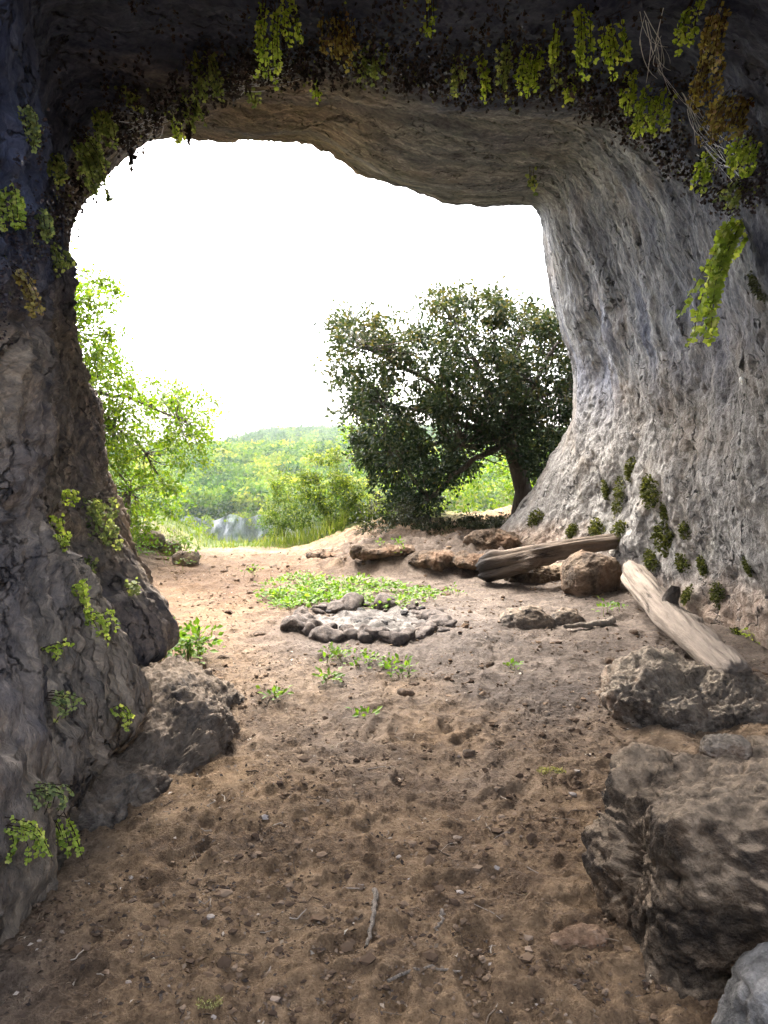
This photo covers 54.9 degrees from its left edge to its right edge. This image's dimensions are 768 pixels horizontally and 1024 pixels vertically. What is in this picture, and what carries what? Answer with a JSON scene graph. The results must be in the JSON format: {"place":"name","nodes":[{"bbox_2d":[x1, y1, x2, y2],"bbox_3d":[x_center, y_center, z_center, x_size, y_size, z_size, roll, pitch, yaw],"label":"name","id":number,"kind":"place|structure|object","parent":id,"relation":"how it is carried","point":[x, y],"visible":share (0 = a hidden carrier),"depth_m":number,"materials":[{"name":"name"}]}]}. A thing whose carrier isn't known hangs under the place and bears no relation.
{"place":"outdoors","nodes":[
{"label":"outdoors","id":0,"kind":"place"},
{"bbox_2d":[139,497,444,548],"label":"grass","id":1,"kind":"structure","parent":0,"point":[302,537],"depth_m":13.92,"materials":[{"name":"plant"}]},
{"bbox_2d":[180,507,445,542],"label":"water","id":2,"kind":"structure","parent":0,"point":[234,528],"depth_m":228.32,"materials":[{"name":"liquid"}]},
{"bbox_2d":[69,138,570,447],"label":"sky","id":3,"kind":"structure","parent":0,"point":[230,255],"materials":[{"name":"white"}]},
{"bbox_2d":[175,444,482,529],"bbox_3d":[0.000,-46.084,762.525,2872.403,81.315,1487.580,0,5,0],"label":"hills","id":4,"kind":"structure","parent":0,"point":[313,518],"depth_m":241.96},
{"bbox_2d":[106,424,562,541],"bbox_3d":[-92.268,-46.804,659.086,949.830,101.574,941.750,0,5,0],"label":"forest","id":5,"kind":"object","parent":4,"relation":"on","point":[245,467],"visible":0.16,"depth_m":323.09,"materials":[{"name":"green plant"}]},
{"bbox_2d":[0,0,767,943],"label":"cave","id":6,"kind":"structure","parent":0,"point":[628,240],"depth_m":5.08},
{"bbox_2d":[0,183,26,232],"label":"hanging fern","id":7,"kind":"object","parent":6,"relation":"hanging from","point":[16,208],"visible":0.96,"depth_m":2.89,"materials":[{"name":"green plant"}]},
{"bbox_2d":[3,815,52,865],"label":"hanging fern","id":8,"kind":"object","parent":6,"relation":"hanging from","point":[31,830],"visible":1,"depth_m":2.47,"materials":[{"name":"green plant"}]},
{"bbox_2d":[10,265,45,319],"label":"hanging fern","id":9,"kind":"object","parent":6,"relation":"hanging from","point":[31,294],"visible":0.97,"depth_m":2.98,"materials":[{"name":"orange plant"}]},
{"bbox_2d":[17,104,41,153],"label":"hanging fern","id":10,"kind":"object","parent":6,"relation":"hanging from","point":[33,124],"visible":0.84,"depth_m":2.95,"materials":[{"name":"green plant"}]},
{"bbox_2d":[32,208,54,243],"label":"hanging fern","id":11,"kind":"object","parent":6,"relation":"hanging from","point":[46,223],"visible":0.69,"depth_m":3.17,"materials":[{"name":"green plant"}]},
{"bbox_2d":[26,781,74,814],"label":"hanging fern","id":12,"kind":"object","parent":6,"relation":"attached to","point":[53,790],"visible":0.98,"depth_m":2.62,"materials":[{"name":"green plant"}]},
{"bbox_2d":[40,638,74,660],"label":"hanging fern","id":13,"kind":"object","parent":6,"relation":"attached to","point":[55,650],"visible":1,"depth_m":3.04,"materials":[{"name":"green plant"}]},
{"bbox_2d":[46,151,69,189],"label":"hanging fern","id":14,"kind":"object","parent":6,"relation":"hanging from","point":[59,169],"visible":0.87,"depth_m":4.03,"materials":[{"name":"green plant"}]},
{"bbox_2d":[50,242,75,277],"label":"hanging fern","id":15,"kind":"object","parent":6,"relation":"hanging from","point":[60,263],"visible":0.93,"depth_m":4.27,"materials":[{"name":"green plant"}]},
{"bbox_2d":[45,690,86,722],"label":"hanging fern","id":16,"kind":"object","parent":6,"relation":"attached to","point":[62,698],"visible":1,"depth_m":2.92,"materials":[{"name":"green plant"}]},
{"bbox_2d":[54,812,84,859],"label":"hanging fern","id":17,"kind":"object","parent":6,"relation":"hanging from","point":[62,833],"visible":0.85,"depth_m":2.80,"materials":[{"name":"green plant"}]},
{"bbox_2d":[60,488,80,506],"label":"hanging fern","id":18,"kind":"object","parent":6,"relation":"attached to","point":[69,493],"visible":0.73,"depth_m":4.49,"materials":[{"name":"green plant"}]},
{"bbox_2d":[70,578,91,612],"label":"hanging fern","id":19,"kind":"object","parent":6,"relation":"attached to","point":[81,588],"visible":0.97,"depth_m":3.40,"materials":[{"name":"green plant"}]},
{"bbox_2d":[70,133,113,202],"bbox_3d":[-1.688,-1.980,4.228,0.253,0.409,0.136,0,5,0],"label":"hanging fern","id":20,"kind":"object","parent":6,"relation":"hanging from","point":[93,159],"visible":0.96,"depth_m":4.21,"materials":[{"name":"green plant"}]},
{"bbox_2d":[80,496,118,532],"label":"hanging fern","id":21,"kind":"object","parent":6,"relation":"hanging from","point":[99,520],"visible":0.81,"depth_m":5.15,"materials":[{"name":"green plant"}]},
{"bbox_2d":[83,607,119,646],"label":"hanging fern","id":22,"kind":"object","parent":6,"relation":"hanging from","point":[100,620],"visible":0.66,"depth_m":3.44,"materials":[{"name":"green plant"}]},
{"bbox_2d":[91,106,118,149],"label":"hanging fern","id":23,"kind":"object","parent":6,"relation":"hanging from","point":[107,130],"visible":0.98,"depth_m":4.16,"materials":[{"name":"green plant"}]},
{"bbox_2d":[88,522,123,550],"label":"hanging fern","id":24,"kind":"object","parent":6,"relation":"hanging from","point":[107,533],"visible":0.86,"depth_m":5.15,"materials":[{"name":"green plant"}]},
{"bbox_2d":[110,703,134,731],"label":"hanging fern","id":25,"kind":"object","parent":6,"relation":"attached to","point":[128,715],"visible":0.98,"depth_m":3.33,"materials":[{"name":"green plant"}]},
{"bbox_2d":[117,85,144,113],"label":"hanging fern","id":26,"kind":"object","parent":6,"relation":"hanging from","point":[129,99],"visible":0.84,"depth_m":4.09,"materials":[{"name":"green plant"}]},
{"bbox_2d":[168,109,185,144],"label":"hanging fern","id":27,"kind":"object","parent":6,"relation":"hanging from","point":[179,139],"visible":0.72,"depth_m":4.78,"materials":[{"name":"green plant"}]},
{"bbox_2d":[178,90,206,132],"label":"hanging fern","id":28,"kind":"object","parent":6,"relation":"hanging from","point":[198,109],"visible":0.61,"depth_m":4.42,"materials":[{"name":"green plant"}]},
{"bbox_2d":[185,45,224,102],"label":"hanging fern","id":29,"kind":"object","parent":6,"relation":"hanging from","point":[214,71],"visible":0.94,"depth_m":3.95,"materials":[{"name":"green plant"}]},
{"bbox_2d":[253,0,282,90],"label":"hanging fern","id":30,"kind":"object","parent":6,"relation":"hanging from","point":[274,45],"visible":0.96,"depth_m":3.28,"materials":[{"name":"green plant"}]},
{"bbox_2d":[278,0,303,48],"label":"hanging fern","id":31,"kind":"object","parent":6,"relation":"hanging from","point":[296,28],"visible":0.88,"depth_m":3.24,"materials":[{"name":"green plant"}]},
{"bbox_2d":[317,10,361,73],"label":"hanging fern","id":32,"kind":"object","parent":6,"relation":"hanging from","point":[347,37],"visible":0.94,"depth_m":3.40,"materials":[{"name":"orange plant"}]},
{"bbox_2d":[352,37,386,87],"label":"hanging fern","id":33,"kind":"object","parent":6,"relation":"hanging from","point":[375,67],"visible":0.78,"depth_m":3.95,"materials":[{"name":"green plant"}]},
{"bbox_2d":[0,0,767,344],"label":"hanging foliage","id":34,"kind":"object","parent":6,"relation":"hanging from","point":[304,68],"visible":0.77,"depth_m":4.14,"materials":[{"name":"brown plant"}]},
{"bbox_2d":[423,0,437,41],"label":"hanging fern","id":35,"kind":"object","parent":6,"relation":"hanging from","point":[429,30],"visible":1,"depth_m":3.22,"materials":[{"name":"green plant"}]},
{"bbox_2d":[450,46,468,98],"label":"hanging fern","id":36,"kind":"object","parent":6,"relation":"hanging from","point":[454,82],"visible":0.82,"depth_m":4.02,"materials":[{"name":"green plant"}]},
{"bbox_2d":[473,50,490,104],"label":"hanging fern","id":37,"kind":"object","parent":6,"relation":"hanging from","point":[484,75],"visible":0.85,"depth_m":4.13,"materials":[{"name":"green plant"}]},
{"bbox_2d":[494,37,513,102],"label":"hanging fern","id":38,"kind":"object","parent":6,"relation":"hanging from","point":[504,67],"visible":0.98,"depth_m":3.73,"materials":[{"name":"green plant"}]},
{"bbox_2d":[512,39,545,98],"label":"hanging fern","id":39,"kind":"object","parent":6,"relation":"hanging from","point":[529,78],"visible":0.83,"depth_m":3.98,"materials":[{"name":"green plant"}]},
{"bbox_2d":[548,17,560,63],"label":"hanging fern","id":40,"kind":"object","parent":6,"relation":"hanging from","point":[552,52],"visible":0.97,"depth_m":3.43,"materials":[{"name":"green plant"}]},
{"bbox_2d":[546,40,563,90],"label":"hanging fern","id":41,"kind":"object","parent":6,"relation":"hanging from","point":[554,73],"visible":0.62,"depth_m":4.03,"materials":[{"name":"green plant"}]},
{"bbox_2d":[572,3,599,81],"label":"hanging fern","id":42,"kind":"object","parent":6,"relation":"hanging from","point":[582,32],"visible":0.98,"depth_m":3.30,"materials":[{"name":"green plant"}]},
{"bbox_2d":[587,517,605,535],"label":"moss clump","id":43,"kind":"object","parent":6,"relation":"attached to","point":[593,528],"visible":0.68,"depth_m":9.17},
{"bbox_2d":[597,11,632,80],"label":"hanging fern","id":44,"kind":"object","parent":6,"relation":"hanging from","point":[614,48],"visible":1,"depth_m":3.45,"materials":[{"name":"green plant"}]},
{"bbox_2d":[610,475,625,517],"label":"moss clump","id":45,"kind":"object","parent":6,"relation":"attached to","point":[617,496],"visible":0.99,"depth_m":8.80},
{"bbox_2d":[619,67,638,116],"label":"hanging fern","id":46,"kind":"object","parent":6,"relation":"hanging from","point":[631,96],"visible":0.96,"depth_m":4.45,"materials":[{"name":"green plant"}]},
{"bbox_2d":[639,473,662,508],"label":"moss clump","id":47,"kind":"object","parent":6,"relation":"attached to","point":[644,492],"visible":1,"depth_m":7.79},
{"bbox_2d":[642,548,659,572],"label":"moss clump","id":48,"kind":"object","parent":6,"relation":"attached to","point":[649,559],"visible":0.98,"depth_m":7.96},
{"bbox_2d":[629,81,677,138],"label":"hanging fern","id":49,"kind":"object","parent":6,"relation":"hanging from","point":[637,124],"visible":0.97,"depth_m":4.55,"materials":[{"name":"green plant"}]},
{"bbox_2d":[649,516,674,557],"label":"moss clump","id":50,"kind":"object","parent":6,"relation":"attached to","point":[658,529],"visible":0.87,"depth_m":7.63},
{"bbox_2d":[639,8,738,180],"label":"roots","id":51,"kind":"object","parent":6,"relation":"attached to","point":[657,34],"visible":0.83,"depth_m":4.33,"materials":[{"name":"grey"}]},
{"bbox_2d":[672,0,706,56],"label":"hanging fern","id":52,"kind":"object","parent":6,"relation":"hanging from","point":[685,19],"visible":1,"depth_m":3.22,"materials":[{"name":"green plant"}]},
{"bbox_2d":[689,144,721,197],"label":"hanging fern","id":53,"kind":"object","parent":6,"relation":"attached to","point":[704,167],"visible":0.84,"depth_m":4.66,"materials":[{"name":"green plant"}]},
{"bbox_2d":[686,51,725,114],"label":"hanging fern","id":54,"kind":"object","parent":6,"relation":"hanging from","point":[697,83],"visible":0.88,"depth_m":3.77,"materials":[{"name":"orange plant"}]},
{"bbox_2d":[696,95,723,148],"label":"hanging fern","id":55,"kind":"object","parent":6,"relation":"hanging from","point":[708,132],"visible":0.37,"depth_m":4.19,"materials":[{"name":"orange plant"}]},
{"bbox_2d":[676,212,748,346],"bbox_3d":[2.073,-1.480,4.658,0.429,0.872,0.240,1,5,18],"label":"hanging fern","id":56,"kind":"object","parent":6,"relation":"hanging from","point":[722,251],"visible":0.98,"depth_m":4.64,"materials":[{"name":"green plant"}]},
{"bbox_2d":[698,0,731,73],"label":"hanging fern","id":57,"kind":"object","parent":6,"relation":"hanging from","point":[717,21],"visible":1,"depth_m":3.24,"materials":[{"name":"orange plant"}]},
{"bbox_2d":[709,582,725,609],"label":"moss clump","id":58,"kind":"object","parent":6,"relation":"attached to","point":[716,594],"visible":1,"depth_m":6.70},
{"bbox_2d":[707,85,754,146],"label":"hanging fern","id":59,"kind":"object","parent":6,"relation":"hanging from","point":[718,123],"visible":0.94,"depth_m":3.90,"materials":[{"name":"orange plant"}]},
{"bbox_2d":[712,177,754,212],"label":"hanging fern","id":60,"kind":"object","parent":6,"relation":"hanging from","point":[735,198],"visible":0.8,"depth_m":4.25,"materials":[{"name":"green plant"}]},
{"bbox_2d":[724,129,763,181],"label":"hanging fern","id":61,"kind":"object","parent":6,"relation":"hanging from","point":[740,154],"visible":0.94,"depth_m":4.00,"materials":[{"name":"green plant"}]},
{"bbox_2d":[746,270,765,303],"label":"moss clump","id":62,"kind":"object","parent":6,"relation":"attached to","point":[754,285],"visible":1,"depth_m":4.70,"materials":[{"name":"green plant"}]},
{"bbox_2d":[0,505,767,1023],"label":"ground","id":63,"kind":"structure","parent":0,"point":[558,879],"depth_m":3.15,"materials":[{"name":"soil"}]},
{"bbox_2d":[70,233,230,552],"bbox_3d":[-4.179,-2.006,11.367,4.051,5.138,3.352,0,5,0],"label":"leafy tree","id":64,"kind":"object","parent":63,"relation":"on","point":[101,367],"visible":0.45,"depth_m":11.02,"materials":[{"name":"green plant"}]},
{"bbox_2d":[137,531,165,547],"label":"stone","id":65,"kind":"object","parent":63,"relation":"on","point":[161,536],"visible":0.48,"depth_m":11.46,"materials":[{"name":"stone"}]},
{"bbox_2d":[66,655,244,837],"bbox_3d":[-1.498,1.318,4.022,1.248,0.736,2.509,1,5,17],"label":"rock ledge","id":66,"kind":"object","parent":63,"relation":"on","point":[191,724],"visible":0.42,"depth_m":3.85,"materials":[{"name":"stone"}]},
{"bbox_2d":[132,527,201,567],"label":"weed","id":67,"kind":"object","parent":63,"relation":"on","point":[175,542],"visible":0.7,"depth_m":11.09,"materials":[{"name":"green plant"}]},
{"bbox_2d":[131,477,209,536],"bbox_3d":[-4.748,0.092,15.523,2.129,1.741,2.088,0,5,0],"label":"bush","id":68,"kind":"object","parent":63,"relation":"on","point":[159,514],"visible":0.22,"depth_m":15.10,"materials":[{"name":"green plant"}]},
{"bbox_2d":[172,550,199,566],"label":"stone","id":69,"kind":"object","parent":63,"relation":"on","point":[177,556],"visible":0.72,"depth_m":10.59,"materials":[{"name":"stone"}]},
{"bbox_2d":[161,617,225,663],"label":"weed","id":70,"kind":"object","parent":63,"relation":"on","point":[188,645],"visible":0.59,"depth_m":5.58,"materials":[{"name":"green plant"}]},
{"bbox_2d":[257,468,305,539],"bbox_3d":[-2.008,-0.150,14.617,0.958,1.504,1.155,0,5,0],"label":"bush","id":71,"kind":"object","parent":63,"relation":"on","point":[280,524],"visible":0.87,"depth_m":14.54,"materials":[{"name":"green plant"}]},
{"bbox_2d":[280,614,308,631],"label":"fire stone","id":72,"kind":"object","parent":63,"relation":"on","point":[294,623],"visible":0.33,"depth_m":6.53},
{"bbox_2d":[306,548,336,558],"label":"outcrop","id":73,"kind":"object","parent":63,"relation":"on","point":[319,553],"visible":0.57,"depth_m":10.69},
{"bbox_2d":[311,624,344,642],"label":"fire stone","id":74,"kind":"object","parent":63,"relation":"on","point":[324,633],"visible":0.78,"depth_m":6.23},
{"bbox_2d":[312,666,344,683],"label":"weed","id":75,"kind":"object","parent":63,"relation":"on","point":[324,675],"visible":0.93,"depth_m":5.10,"materials":[{"name":"green plant"}]},
{"bbox_2d":[282,445,385,531],"bbox_3d":[-0.857,-0.434,14.304,2.085,1.756,1.468,0,5,0],"label":"bush","id":76,"kind":"object","parent":63,"relation":"on","point":[318,500],"visible":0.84,"depth_m":14.20,"materials":[{"name":"green plant"}]},
{"bbox_2d":[318,641,352,663],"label":"weed","id":77,"kind":"object","parent":63,"relation":"on","point":[335,652],"visible":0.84,"depth_m":5.72,"materials":[{"name":"green plant"}]},
{"bbox_2d":[339,623,358,639],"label":"fire stone","id":78,"kind":"object","parent":63,"relation":"on","point":[349,630],"visible":0.67,"depth_m":6.27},
{"bbox_2d":[253,569,445,608],"bbox_3d":[-0.428,0.862,8.592,2.214,0.196,2.477,0,5,0],"label":"ground cover","id":79,"kind":"object","parent":63,"relation":"on","point":[311,594],"visible":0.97,"depth_m":8.28,"materials":[{"name":"green plant"}]},
{"bbox_2d":[341,592,364,610],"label":"fire stone","id":80,"kind":"object","parent":63,"relation":"on","point":[353,601],"visible":0.59,"depth_m":7.57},
{"bbox_2d":[331,379,401,502],"bbox_3d":[-0.285,-0.721,16.529,1.829,4.566,1.857,0,5,0],"label":"bush","id":81,"kind":"object","parent":63,"relation":"on","point":[345,434],"visible":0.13,"depth_m":16.35,"materials":[{"name":"green plant"}]},
{"bbox_2d":[315,606,425,631],"bbox_3d":[-0.120,1.014,6.951,1.199,0.136,1.320,0,5,0],"label":"ash bed","id":82,"kind":"object","parent":63,"relation":"on","point":[398,622],"visible":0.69,"depth_m":6.99,"materials":[{"name":"grey soil"}]},
{"bbox_2d":[365,887,378,946],"bbox_3d":[-0.040,1.391,2.545,0.029,0.030,0.330,0,5,3],"label":"stick","id":83,"kind":"object","parent":63,"relation":"on","point":[374,890],"visible":1,"depth_m":2.54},
{"bbox_2d":[343,648,412,670],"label":"weed","id":84,"kind":"object","parent":63,"relation":"on","point":[365,656],"visible":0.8,"depth_m":5.57,"materials":[{"name":"green plant"}]},
{"bbox_2d":[349,543,415,560],"bbox_3d":[-0.015,0.524,9.970,0.898,0.221,0.566,0,5,0],"label":"outcrop","id":85,"kind":"object","parent":63,"relation":"on","point":[363,552],"visible":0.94,"depth_m":9.77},
{"bbox_2d":[370,592,395,610],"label":"fire stone","id":86,"kind":"object","parent":63,"relation":"on","point":[382,597],"visible":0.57,"depth_m":7.56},
{"bbox_2d":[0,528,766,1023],"bbox_3d":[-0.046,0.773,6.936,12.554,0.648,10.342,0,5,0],"label":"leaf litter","id":87,"kind":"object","parent":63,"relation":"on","point":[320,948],"visible":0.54,"depth_m":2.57,"materials":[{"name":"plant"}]},
{"bbox_2d":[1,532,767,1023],"bbox_3d":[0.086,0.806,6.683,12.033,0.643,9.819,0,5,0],"label":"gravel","id":88,"kind":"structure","parent":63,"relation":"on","point":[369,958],"depth_m":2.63,"materials":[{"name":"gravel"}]},
{"bbox_2d":[378,631,409,646],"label":"fire stone","id":89,"kind":"object","parent":63,"relation":"on","point":[398,639],"visible":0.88,"depth_m":6.17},
{"bbox_2d":[408,549,454,571],"bbox_3d":[0.660,0.664,9.737,0.763,0.363,0.638,0,5,0],"label":"outcrop","id":90,"kind":"object","parent":63,"relation":"on","point":[437,560],"visible":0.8,"depth_m":9.55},
{"bbox_2d":[354,489,510,537],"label":"undergrowth","id":91,"kind":"object","parent":63,"relation":"on","point":[464,522],"visible":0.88,"depth_m":11.88,"materials":[{"name":"green plant"}]},
{"bbox_2d":[425,610,451,626],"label":"fire stone","id":92,"kind":"object","parent":63,"relation":"on","point":[438,617],"visible":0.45,"depth_m":6.91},
{"bbox_2d":[312,275,572,522],"bbox_3d":[1.489,-2.030,12.989,5.665,4.541,3.763,0,5,0],"label":"oak tree","id":93,"kind":"object","parent":63,"relation":"on","point":[511,424],"visible":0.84,"depth_m":12.18,"materials":[{"name":"green plant"}]},
{"bbox_2d":[449,550,484,569],"bbox_3d":[1.086,0.649,9.690,0.640,0.301,0.607,0,5,0],"label":"outcrop","id":94,"kind":"object","parent":63,"relation":"on","point":[465,559],"visible":0.58,"depth_m":9.49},
{"bbox_2d":[385,448,548,512],"bbox_3d":[2.318,-0.267,16.904,4.872,2.753,2.504,0,5,0],"label":"bush","id":95,"kind":"object","parent":63,"relation":"on","point":[490,465],"visible":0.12,"depth_m":16.62,"materials":[{"name":"green plant"}]},
{"bbox_2d":[463,529,522,550],"bbox_3d":[1.563,0.465,10.474,0.930,0.476,0.620,0,5,0],"label":"outcrop","id":96,"kind":"object","parent":63,"relation":"on","point":[485,539],"visible":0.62,"depth_m":10.29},
{"bbox_2d":[498,605,555,628],"bbox_3d":[1.327,1.033,6.893,0.495,0.349,0.431,3,5,33],"label":"rock","id":97,"kind":"object","parent":63,"relation":"on","point":[529,617],"visible":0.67,"depth_m":6.76,"materials":[{"name":"stone"}]},
{"bbox_2d":[504,563,561,583],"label":"rock","id":98,"kind":"structure","parent":63,"relation":"on","point":[545,574],"depth_m":9.01,"materials":[{"name":"stone"}]},
{"bbox_2d":[475,533,619,581],"bbox_3d":[2.106,0.472,8.750,2.148,0.391,0.426,-13,1,15],"label":"fallen log","id":99,"kind":"object","parent":63,"relation":"on","point":[493,565],"visible":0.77,"depth_m":8.70,"materials":[{"name":"brown wood"}]},
{"bbox_2d":[551,607,585,624],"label":"rock","id":100,"kind":"object","parent":63,"relation":"on","point":[563,615],"visible":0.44,"depth_m":6.95,"materials":[{"name":"stone"}]},
{"bbox_2d":[550,922,608,948],"bbox_3d":[0.643,1.398,2.421,0.209,0.085,0.093,0,5,0],"label":"stone","id":101,"kind":"object","parent":63,"relation":"on","point":[590,936],"visible":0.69,"depth_m":2.39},
{"bbox_2d":[563,616,615,628],"bbox_3d":[1.851,1.009,6.706,0.576,0.102,0.112,-2,5,-23],"label":"stick","id":102,"kind":"object","parent":63,"relation":"on","point":[611,620],"visible":1,"depth_m":6.74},
{"bbox_2d":[560,549,621,596],"bbox_3d":[2.305,0.720,8.235,0.661,0.617,0.639,0,5,0],"label":"boulder","id":103,"kind":"object","parent":63,"relation":"on","point":[583,572],"visible":0.78,"depth_m":8.00,"materials":[{"name":"stone"}]},
{"bbox_2d":[581,735,767,1001],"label":"boulder","id":104,"kind":"object","parent":63,"relation":"on","point":[674,857],"visible":0.76,"depth_m":2.21,"materials":[{"name":"stone"}]},
{"bbox_2d":[699,733,752,759],"bbox_3d":[1.197,0.829,2.590,0.178,0.099,0.121,0,5,0],"label":"stone","id":105,"kind":"object","parent":104,"relation":"on","point":[716,745],"visible":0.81,"depth_m":2.55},
{"bbox_2d":[592,645,767,734],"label":"boulder","id":106,"kind":"object","parent":63,"relation":"on","point":[647,685],"visible":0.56,"depth_m":4.53,"materials":[{"name":"stone"}]},
{"bbox_2d":[621,560,752,684],"bbox_3d":[2.395,0.799,6.246,0.304,0.441,3.176,0,8,6],"label":"fallen log","id":107,"kind":"object","parent":106,"relation":"on","point":[694,637],"visible":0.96,"depth_m":5.69,"materials":[{"name":"brown wood"}]},
{"bbox_2d":[712,942,767,1023],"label":"boulder","id":108,"kind":"object","parent":63,"relation":"on","point":[743,999],"visible":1,"depth_m":1.90,"materials":[{"name":"grey stone"}]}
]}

